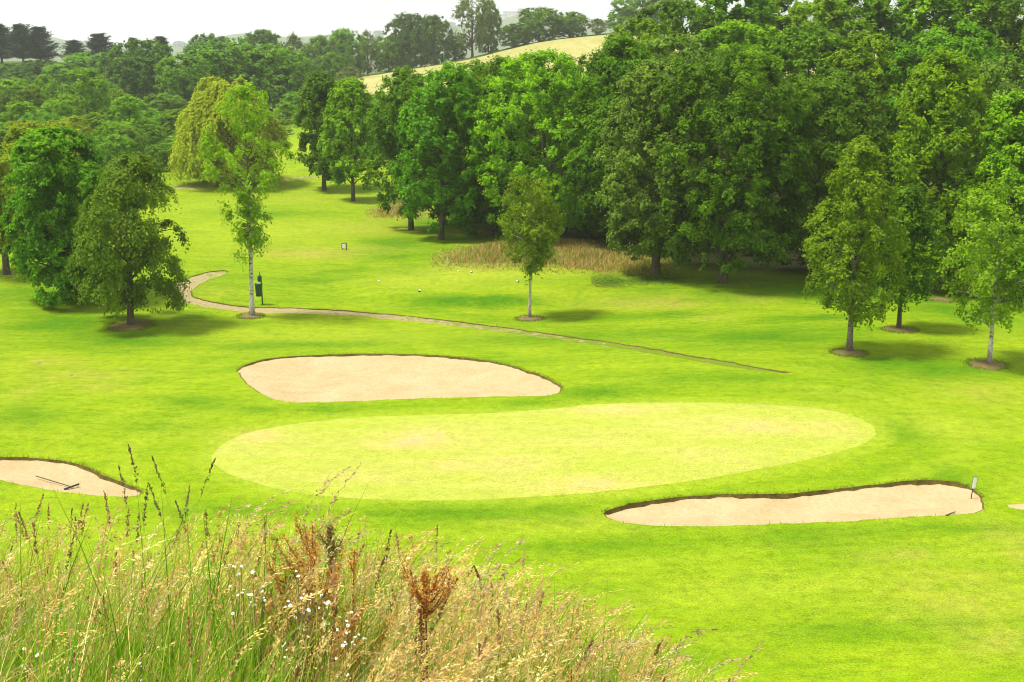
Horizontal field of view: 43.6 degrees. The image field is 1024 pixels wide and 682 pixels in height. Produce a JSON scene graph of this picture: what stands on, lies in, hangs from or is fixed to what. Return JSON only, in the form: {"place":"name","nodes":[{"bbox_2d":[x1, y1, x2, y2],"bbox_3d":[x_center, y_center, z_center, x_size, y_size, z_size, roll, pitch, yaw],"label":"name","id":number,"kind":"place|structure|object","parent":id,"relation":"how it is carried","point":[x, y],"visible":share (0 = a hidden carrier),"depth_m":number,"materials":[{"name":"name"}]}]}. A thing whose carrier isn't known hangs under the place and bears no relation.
{"place":"outdoors","nodes":[
{"label":"outdoors","id":0,"kind":"place"},
{"bbox_2d":[0,460,139,496],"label":"bunker sand","id":1,"kind":"structure","parent":0,"point":[23,472],"depth_m":36.97,"materials":[{"name":"sand"}]},
{"bbox_2d":[0,493,757,681],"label":"seeding grass","id":2,"kind":"structure","parent":0,"point":[460,633],"depth_m":5.10,"materials":[{"name":"plant"}]},
{"bbox_2d":[238,355,560,401],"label":"bunker sand","id":3,"kind":"structure","parent":0,"point":[333,378],"depth_m":48.55,"materials":[{"name":"sand"}]},
{"bbox_2d":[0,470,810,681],"bbox_3d":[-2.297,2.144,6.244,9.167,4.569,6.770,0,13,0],"label":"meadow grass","id":4,"kind":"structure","parent":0,"point":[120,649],"depth_m":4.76,"materials":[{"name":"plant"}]},
{"bbox_2d":[167,270,789,372],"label":"path","id":5,"kind":"structure","parent":0,"point":[196,281],"depth_m":61.49,"materials":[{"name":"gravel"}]},
{"bbox_2d":[225,463,764,681],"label":"tall arching grass","id":6,"kind":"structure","parent":0,"point":[566,602],"depth_m":4.99,"materials":[{"name":"plant"}]},
{"bbox_2d":[0,0,1019,43],"label":"sky","id":7,"kind":"structure","parent":0,"point":[181,20],"materials":[{"name":"white"}]},
{"bbox_2d":[0,10,1023,681],"bbox_3d":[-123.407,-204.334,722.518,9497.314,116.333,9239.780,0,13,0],"label":"ground","id":8,"kind":"structure","parent":0,"point":[926,598],"depth_m":43.41,"materials":[{"name":"plant"}]},
{"bbox_2d":[0,100,40,144],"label":"broadleaf tree","id":9,"kind":"object","parent":8,"relation":"on","point":[25,107],"visible":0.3,"depth_m":147.28,"materials":[{"name":"green plant"}]},
{"bbox_2d":[0,143,47,274],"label":"broadleaf tree","id":10,"kind":"object","parent":8,"relation":"on","point":[4,191],"visible":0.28,"depth_m":67.25,"materials":[{"name":"green plant"}]},
{"bbox_2d":[2,23,46,62],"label":"cypress tree","id":11,"kind":"object","parent":8,"relation":"on","point":[23,37],"visible":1,"depth_m":308.24,"materials":[{"name":"green plant"}]},
{"bbox_2d":[11,85,50,118],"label":"broadleaf tree","id":12,"kind":"object","parent":8,"relation":"on","point":[31,90],"visible":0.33,"depth_m":166.85,"materials":[{"name":"green plant"}]},
{"bbox_2d":[20,26,63,60],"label":"cypress tree","id":13,"kind":"object","parent":8,"relation":"on","point":[47,51],"visible":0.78,"depth_m":312.53,"materials":[{"name":"green plant"}]},
{"bbox_2d":[0,118,86,233],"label":"broadleaf tree","id":14,"kind":"object","parent":8,"relation":"on","point":[16,131],"visible":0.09,"depth_m":71.88,"materials":[{"name":"green plant"}]},
{"bbox_2d":[35,98,80,156],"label":"broadleaf tree","id":15,"kind":"object","parent":8,"relation":"on","point":[53,103],"visible":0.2,"depth_m":145.19,"materials":[{"name":"green plant"}]},
{"bbox_2d":[0,124,124,306],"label":"broadleaf tree","id":16,"kind":"object","parent":8,"relation":"on","point":[55,182],"visible":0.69,"depth_m":61.13,"materials":[{"name":"green plant"}]},
{"bbox_2d":[43,82,88,114],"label":"broadleaf tree","id":17,"kind":"object","parent":8,"relation":"on","point":[51,92],"visible":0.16,"depth_m":170.60,"materials":[{"name":"green plant"}]},
{"bbox_2d":[40,62,92,94],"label":"broadleaf tree","id":18,"kind":"object","parent":8,"relation":"on","point":[56,74],"visible":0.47,"depth_m":237.21,"materials":[{"name":"green plant"}]},
{"bbox_2d":[0,457,141,493],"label":"bunker lip","id":19,"kind":"object","parent":8,"relation":"on","point":[106,478],"visible":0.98,"depth_m":37.87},
{"bbox_2d":[60,52,106,88],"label":"broadleaf tree","id":20,"kind":"object","parent":8,"relation":"on","point":[80,57],"visible":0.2,"depth_m":241.54,"materials":[{"name":"green plant"}]},
{"bbox_2d":[54,66,120,137],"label":"broadleaf tree","id":21,"kind":"object","parent":8,"relation":"on","point":[82,87],"visible":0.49,"depth_m":164.29,"materials":[{"name":"green plant"}]},
{"bbox_2d":[76,32,124,58],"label":"cypress tree","id":22,"kind":"object","parent":8,"relation":"on","point":[98,42],"visible":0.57,"depth_m":313.97,"materials":[{"name":"green plant"}]},
{"bbox_2d":[87,133,137,171],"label":"broadleaf tree","id":23,"kind":"object","parent":8,"relation":"on","point":[109,148],"visible":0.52,"depth_m":114.22,"materials":[{"name":"green plant"}]},
{"bbox_2d":[109,319,150,331],"bbox_3d":[-17.552,-0.736,58.839,1.969,0.136,2.488,0,13,0],"label":"soil ring","id":24,"kind":"object","parent":8,"relation":"on","point":[138,324],"visible":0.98,"depth_m":58.55,"materials":[{"name":"soil"}]},
{"bbox_2d":[61,150,192,324],"bbox_3d":[-17.416,-4.502,57.993,5.680,8.161,6.105,0,13,0],"label":"birch tree","id":25,"kind":"object","parent":24,"relation":"on","point":[132,239],"visible":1,"depth_m":56.99,"materials":[{"name":"green plant"}]},
{"bbox_2d":[99,94,162,151],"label":"broadleaf tree","id":26,"kind":"object","parent":8,"relation":"on","point":[130,109],"visible":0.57,"depth_m":145.03,"materials":[{"name":"green plant"}]},
{"bbox_2d":[112,127,150,164],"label":"broadleaf tree","id":27,"kind":"object","parent":8,"relation":"on","point":[134,136],"visible":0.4,"depth_m":132.47,"materials":[{"name":"green plant"}]},
{"bbox_2d":[96,37,178,110],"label":"broadleaf tree","id":28,"kind":"object","parent":8,"relation":"on","point":[139,74],"visible":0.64,"depth_m":206.70,"materials":[{"name":"green plant"}]},
{"bbox_2d":[129,124,167,154],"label":"broadleaf tree","id":29,"kind":"object","parent":8,"relation":"on","point":[153,139],"visible":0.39,"depth_m":142.97,"materials":[{"name":"green plant"}]},
{"bbox_2d":[144,143,173,171],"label":"broadleaf tree","id":30,"kind":"object","parent":8,"relation":"on","point":[163,152],"visible":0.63,"depth_m":120.22,"materials":[{"name":"green plant"}]},
{"bbox_2d":[103,444,216,677],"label":"tall spikes","id":31,"kind":"object","parent":8,"relation":"on","point":[145,496],"visible":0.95,"depth_m":5.47,"materials":[{"name":"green plant"}]},
{"bbox_2d":[138,93,187,129],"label":"broadleaf tree","id":32,"kind":"object","parent":8,"relation":"on","point":[170,102],"visible":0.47,"depth_m":175.75,"materials":[{"name":"green plant"}]},
{"bbox_2d":[159,108,187,143],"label":"broadleaf tree","id":33,"kind":"object","parent":8,"relation":"on","point":[167,114],"visible":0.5,"depth_m":156.83,"materials":[{"name":"green plant"}]},
{"bbox_2d":[153,52,214,104],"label":"broadleaf tree","id":34,"kind":"object","parent":8,"relation":"on","point":[179,72],"visible":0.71,"depth_m":198.89,"materials":[{"name":"green plant"}]},
{"bbox_2d":[180,32,228,59],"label":"broadleaf tree","id":35,"kind":"object","parent":8,"relation":"on","point":[199,41],"visible":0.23,"depth_m":290.63,"materials":[{"name":"green plant"}]},
{"bbox_2d":[178,39,272,99],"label":"broadleaf tree","id":36,"kind":"object","parent":8,"relation":"on","point":[215,62],"visible":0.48,"depth_m":203.79,"materials":[{"name":"green plant"}]},
{"bbox_2d":[165,75,292,184],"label":"willow tree","id":37,"kind":"object","parent":8,"relation":"on","point":[201,111],"visible":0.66,"depth_m":108.76,"materials":[{"name":"green plant"}]},
{"bbox_2d":[229,565,252,681],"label":"white wildflower","id":38,"kind":"object","parent":8,"relation":"on","point":[251,594],"visible":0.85,"depth_m":4.55,"materials":[{"name":"green plant"}]},
{"bbox_2d":[239,313,261,318],"bbox_3d":[-12.423,-1.219,60.959,1.211,0.146,1.486,0,13,0],"label":"soil ring","id":39,"kind":"object","parent":8,"relation":"on","point":[247,315],"visible":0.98,"depth_m":60.81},
{"bbox_2d":[196,82,295,315],"bbox_3d":[-12.441,-6.395,59.635,4.207,11.134,4.190,3,13,15],"label":"birch tree","id":40,"kind":"object","parent":39,"relation":"on","point":[252,235],"visible":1,"depth_m":59.21,"materials":[{"name":"green plant"}]},
{"bbox_2d":[243,29,284,82],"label":"broadleaf tree","id":41,"kind":"object","parent":8,"relation":"on","point":[266,37],"visible":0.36,"depth_m":291.68,"materials":[{"name":"green plant"}]},
{"bbox_2d":[237,42,311,109],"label":"broadleaf tree","id":42,"kind":"object","parent":8,"relation":"on","point":[286,63],"visible":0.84,"depth_m":206.32,"materials":[{"name":"green plant"}]},
{"bbox_2d":[248,556,322,679],"bbox_3d":[-0.863,1.260,4.901,0.324,0.918,0.185,3,13,12],"label":"dock plant","id":43,"kind":"object","parent":8,"relation":"on","point":[278,584],"visible":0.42,"depth_m":4.84,"materials":[{"name":"plant"}]},
{"bbox_2d":[259,587,330,681],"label":"dock plant","id":44,"kind":"object","parent":8,"relation":"on","point":[298,620],"visible":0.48,"depth_m":4.55,"materials":[{"name":"plant"}]},
{"bbox_2d":[252,511,351,681],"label":"dock plant","id":45,"kind":"object","parent":8,"relation":"on","point":[312,551],"visible":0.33,"depth_m":4.90,"materials":[{"name":"plant"}]},
{"bbox_2d":[293,68,346,189],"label":"ash tree","id":46,"kind":"object","parent":8,"relation":"on","point":[319,85],"visible":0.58,"depth_m":107.94,"materials":[{"name":"green plant"}]},
{"bbox_2d":[302,34,341,71],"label":"broadleaf tree","id":47,"kind":"object","parent":8,"relation":"on","point":[319,46],"visible":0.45,"depth_m":290.57,"materials":[{"name":"green plant"}]},
{"bbox_2d":[287,556,370,681],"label":"dock plant","id":48,"kind":"object","parent":8,"relation":"on","point":[333,607],"visible":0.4,"depth_m":4.64,"materials":[{"name":"plant"}]},
{"bbox_2d":[313,520,344,640],"bbox_3d":[-0.704,1.210,5.118,0.119,1.054,0.108,8,15,33],"label":"dock plant","id":49,"kind":"object","parent":8,"relation":"on","point":[329,534],"visible":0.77,"depth_m":5.00,"materials":[{"name":"plant"}]},
{"bbox_2d":[313,51,356,83],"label":"broadleaf tree","id":50,"kind":"object","parent":8,"relation":"on","point":[331,63],"visible":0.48,"depth_m":247.49,"materials":[{"name":"green plant"}]},
{"bbox_2d":[326,27,368,76],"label":"broadleaf tree","id":51,"kind":"object","parent":8,"relation":"on","point":[347,46],"visible":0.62,"depth_m":293.66,"materials":[{"name":"green plant"}]},
{"bbox_2d":[315,76,380,200],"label":"ash tree","id":52,"kind":"object","parent":8,"relation":"on","point":[344,114],"visible":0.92,"depth_m":102.64,"materials":[{"name":"green plant"}]},
{"bbox_2d":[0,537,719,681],"bbox_3d":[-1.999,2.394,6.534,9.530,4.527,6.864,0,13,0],"label":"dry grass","id":53,"kind":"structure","parent":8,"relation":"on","point":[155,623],"depth_m":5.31,"materials":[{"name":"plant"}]},
{"bbox_2d":[323,548,398,681],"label":"dock plant","id":54,"kind":"object","parent":8,"relation":"on","point":[353,568],"visible":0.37,"depth_m":4.94,"materials":[{"name":"plant"}]},
{"bbox_2d":[356,29,381,74],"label":"broadleaf tree","id":55,"kind":"object","parent":8,"relation":"on","point":[368,67],"visible":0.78,"depth_m":297.31,"materials":[{"name":"green plant"}]},
{"bbox_2d":[370,35,406,71],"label":"broadleaf tree","id":56,"kind":"object","parent":8,"relation":"on","point":[383,62],"visible":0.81,"depth_m":296.39,"materials":[{"name":"green plant"}]},
{"bbox_2d":[236,354,560,393],"bbox_3d":[-4.454,1.261,48.703,12.476,0.512,7.935,0,13,0],"label":"bunker lip","id":57,"kind":"object","parent":8,"relation":"on","point":[458,358],"visible":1,"depth_m":51.64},
{"bbox_2d":[357,64,456,229],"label":"ash tree","id":58,"kind":"object","parent":8,"relation":"on","point":[403,83],"visible":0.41,"depth_m":86.21,"materials":[{"name":"green plant"}]},
{"bbox_2d":[382,11,435,67],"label":"broadleaf tree","id":59,"kind":"object","parent":8,"relation":"on","point":[411,21],"visible":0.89,"depth_m":297.10,"materials":[{"name":"green plant"}]},
{"bbox_2d":[400,557,457,681],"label":"dock plant","id":60,"kind":"object","parent":8,"relation":"on","point":[425,599],"visible":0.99,"depth_m":4.29,"materials":[{"name":"plant"}]},
{"bbox_2d":[415,14,453,64],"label":"broadleaf tree","id":61,"kind":"object","parent":8,"relation":"on","point":[438,24],"visible":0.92,"depth_m":297.71,"materials":[{"name":"green plant"}]},
{"bbox_2d":[388,59,497,239],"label":"ash tree","id":62,"kind":"object","parent":8,"relation":"on","point":[436,192],"visible":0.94,"depth_m":81.10,"materials":[{"name":"green plant"}]},
{"bbox_2d":[442,35,467,60],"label":"broadleaf tree","id":63,"kind":"object","parent":8,"relation":"on","point":[454,44],"visible":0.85,"depth_m":300.16,"materials":[{"name":"green plant"}]},
{"bbox_2d":[446,0,493,57],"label":"broadleaf tree","id":64,"kind":"object","parent":8,"relation":"on","point":[470,13],"visible":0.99,"depth_m":297.71,"materials":[{"name":"green plant"}]},
{"bbox_2d":[434,54,539,235],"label":"broadleaf tree","id":65,"kind":"object","parent":8,"relation":"on","point":[482,71],"visible":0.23,"depth_m":83.24,"materials":[{"name":"green plant"}]},
{"bbox_2d":[474,0,502,53],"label":"broadleaf tree","id":66,"kind":"object","parent":8,"relation":"on","point":[494,18],"visible":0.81,"depth_m":299.83,"materials":[{"name":"green plant"}]},
{"bbox_2d":[496,23,532,46],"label":"broadleaf tree","id":67,"kind":"object","parent":8,"relation":"on","point":[514,36],"visible":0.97,"depth_m":296.03,"materials":[{"name":"green plant"}]},
{"bbox_2d":[518,316,543,320],"bbox_3d":[0.890,-1.082,61.180,1.536,0.132,1.335,4,13,17],"label":"soil ring","id":68,"kind":"object","parent":8,"relation":"on","point":[533,318],"visible":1,"depth_m":61.03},
{"bbox_2d":[490,173,566,316],"bbox_3d":[0.839,-4.443,60.638,3.222,7.226,3.531,7,14,27],"label":"birch tree","id":69,"kind":"object","parent":68,"relation":"on","point":[537,251],"visible":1,"depth_m":60.10,"materials":[{"name":"green plant"}]},
{"bbox_2d":[461,44,605,233],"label":"broadleaf tree","id":70,"kind":"object","parent":8,"relation":"on","point":[555,83],"visible":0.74,"depth_m":78.38,"materials":[{"name":"green plant"}]},
{"bbox_2d":[516,6,563,41],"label":"broadleaf tree","id":71,"kind":"object","parent":8,"relation":"on","point":[538,23],"visible":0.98,"depth_m":296.26,"materials":[{"name":"green plant"}]},
{"bbox_2d":[212,402,875,500],"bbox_3d":[1.201,3.241,39.681,20.752,0.533,8.474,0,13,0],"label":"putting green","id":72,"kind":"object","parent":8,"relation":"on","point":[593,448],"visible":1,"depth_m":39.55,"materials":[{"name":"plant"}]},
{"bbox_2d":[427,236,682,277],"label":"rough grass","id":73,"kind":"structure","parent":8,"relation":"on","point":[569,246],"depth_m":73.64,"materials":[{"name":"plant"}]},
{"bbox_2d":[547,11,592,37],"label":"broadleaf tree","id":74,"kind":"object","parent":8,"relation":"on","point":[572,18],"visible":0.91,"depth_m":297.00,"materials":[{"name":"green plant"}]},
{"bbox_2d":[533,53,641,206],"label":"broadleaf tree","id":75,"kind":"object","parent":8,"relation":"on","point":[580,62],"visible":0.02,"depth_m":91.07,"materials":[{"name":"green plant"}]},
{"bbox_2d":[561,31,664,247],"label":"broadleaf tree","id":76,"kind":"object","parent":8,"relation":"on","point":[609,65],"visible":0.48,"depth_m":75.20,"materials":[{"name":"green plant"}]},
{"bbox_2d":[604,0,656,33],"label":"broadleaf tree","id":77,"kind":"object","parent":8,"relation":"on","point":[625,12],"visible":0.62,"depth_m":287.88,"materials":[{"name":"green plant"}]},
{"bbox_2d":[598,15,685,195],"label":"broadleaf tree","id":78,"kind":"object","parent":8,"relation":"on","point":[652,30],"visible":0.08,"depth_m":94.87,"materials":[{"name":"green plant"}]},
{"bbox_2d":[591,57,719,275],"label":"broadleaf tree","id":79,"kind":"object","parent":8,"relation":"on","point":[643,186],"visible":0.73,"depth_m":67.69,"materials":[{"name":"green plant"}]},
{"bbox_2d":[624,0,720,63],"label":"broadleaf tree","id":80,"kind":"object","parent":8,"relation":"on","point":[704,23],"visible":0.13,"depth_m":107.42,"materials":[{"name":"green plant"}]},
{"bbox_2d":[622,30,739,215],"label":"broadleaf tree","id":81,"kind":"object","parent":8,"relation":"on","point":[687,53],"visible":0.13,"depth_m":87.03,"materials":[{"name":"green plant"}]},
{"bbox_2d":[657,0,785,156],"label":"broadleaf tree","id":82,"kind":"object","parent":8,"relation":"on","point":[720,13],"visible":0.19,"depth_m":110.80,"materials":[{"name":"green plant"}]},
{"bbox_2d":[641,44,818,282],"bbox_3d":[11.364,-9.037,66.705,9.164,12.513,9.700,0,13,0],"label":"broadleaf tree","id":83,"kind":"object","parent":8,"relation":"on","point":[733,228],"visible":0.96,"depth_m":64.76,"materials":[{"name":"green plant"}]},
{"bbox_2d":[684,19,800,210],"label":"broadleaf tree","id":84,"kind":"object","parent":8,"relation":"on","point":[736,34],"visible":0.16,"depth_m":90.91,"materials":[{"name":"green plant"}]},
{"bbox_2d":[721,0,822,113],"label":"broadleaf tree","id":85,"kind":"object","parent":8,"relation":"on","point":[780,4],"visible":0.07,"depth_m":115.17,"materials":[{"name":"green plant"}]},
{"bbox_2d":[604,480,984,523],"bbox_3d":[7.693,4.524,34.667,10.428,0.406,2.640,-1,13,-6],"label":"bunker lip","id":86,"kind":"object","parent":8,"relation":"on","point":[775,496],"visible":1,"depth_m":35.60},
{"bbox_2d":[742,21,865,209],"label":"broadleaf tree","id":87,"kind":"object","parent":8,"relation":"on","point":[809,47],"visible":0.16,"depth_m":87.99,"materials":[{"name":"green plant"}]},
{"bbox_2d":[753,66,894,279],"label":"broadleaf tree","id":88,"kind":"object","parent":8,"relation":"on","point":[840,126],"visible":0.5,"depth_m":66.89,"materials":[{"name":"green plant"}]},
{"bbox_2d":[762,0,900,109],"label":"broadleaf tree","id":89,"kind":"object","parent":8,"relation":"on","point":[830,14],"visible":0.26,"depth_m":107.90,"materials":[{"name":"green plant"}]},
{"bbox_2d":[832,349,868,356],"bbox_3d":[13.229,0.440,50.196,1.520,0.121,1.362,0,13,0],"label":"soil ring","id":90,"kind":"object","parent":8,"relation":"on","point":[850,353],"visible":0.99,"depth_m":50.05,"materials":[{"name":"soil"}]},
{"bbox_2d":[799,135,910,350],"bbox_3d":[13.230,-3.621,49.535,4.334,8.645,3.967,0,13,0],"label":"birch tree","id":91,"kind":"object","parent":90,"relation":"on","point":[852,180],"visible":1,"depth_m":48.84,"materials":[{"name":"green plant"}]},
{"bbox_2d":[804,31,919,206],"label":"broadleaf tree","id":92,"kind":"object","parent":8,"relation":"on","point":[869,62],"visible":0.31,"depth_m":84.83,"materials":[{"name":"green plant"}]},
{"bbox_2d":[883,326,917,332],"bbox_3d":[16.462,-0.495,54.394,1.672,0.139,1.315,10,16,38],"label":"soil ring","id":93,"kind":"object","parent":8,"relation":"on","point":[904,329],"visible":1,"depth_m":54.16,"materials":[{"name":"soil"}]},
{"bbox_2d":[866,183,953,327],"bbox_3d":[16.572,-3.471,53.805,3.812,6.479,3.456,12,18,44],"label":"birch tree","id":94,"kind":"object","parent":93,"relation":"on","point":[919,270],"visible":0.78,"depth_m":52.99,"materials":[{"name":"green plant"}]},
{"bbox_2d":[842,0,977,153],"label":"broadleaf tree","id":95,"kind":"object","parent":8,"relation":"on","point":[868,11],"visible":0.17,"depth_m":108.67,"materials":[{"name":"green plant"}]},
{"bbox_2d":[878,48,1007,290],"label":"broadleaf tree","id":96,"kind":"object","parent":8,"relation":"on","point":[920,110],"visible":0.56,"depth_m":65.14,"materials":[{"name":"green plant"}]},
{"bbox_2d":[873,20,1018,210],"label":"broadleaf tree","id":97,"kind":"object","parent":8,"relation":"on","point":[966,46],"visible":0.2,"depth_m":82.57,"materials":[{"name":"green plant"}]},
{"bbox_2d":[879,0,1023,151],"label":"broadleaf tree","id":98,"kind":"object","parent":8,"relation":"on","point":[978,7],"visible":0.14,"depth_m":107.02,"materials":[{"name":"green plant"}]},
{"bbox_2d":[946,40,1023,219],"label":"broadleaf tree","id":99,"kind":"object","parent":8,"relation":"on","point":[991,71],"visible":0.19,"depth_m":77.72,"materials":[{"name":"green plant"}]},
{"bbox_2d":[948,86,1023,300],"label":"broadleaf tree","id":100,"kind":"object","parent":8,"relation":"on","point":[1004,128],"visible":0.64,"depth_m":62.91,"materials":[{"name":"green plant"}]},
{"bbox_2d":[949,0,1023,149],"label":"broadleaf tree","id":101,"kind":"object","parent":8,"relation":"on","point":[1012,9],"visible":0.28,"depth_m":102.34,"materials":[{"name":"green plant"}]},
{"bbox_2d":[969,359,1007,370],"bbox_3d":[17.988,0.873,48.510,1.551,0.143,1.789,10,16,39],"label":"soil ring","id":102,"kind":"object","parent":8,"relation":"on","point":[993,365],"visible":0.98,"depth_m":48.27,"materials":[{"name":"soil"}]},
{"bbox_2d":[930,175,1023,362],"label":"birch tree","id":103,"kind":"object","parent":102,"relation":"on","point":[984,263],"visible":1,"depth_m":47.44,"materials":[{"name":"green plant"}]},
{"bbox_2d":[351,32,877,110],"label":"wheat field","id":104,"kind":"structure","parent":0,"point":[576,47],"depth_m":278.50,"materials":[{"name":"plant"}]},
{"bbox_2d":[590,273,685,288],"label":"rough grass","id":105,"kind":"structure","parent":0,"point":[654,278],"depth_m":68.37,"materials":[{"name":"plant"}]},
{"bbox_2d":[605,484,981,525],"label":"bunker sand","id":106,"kind":"structure","parent":0,"point":[896,502],"depth_m":34.84,"materials":[{"name":"sand"}]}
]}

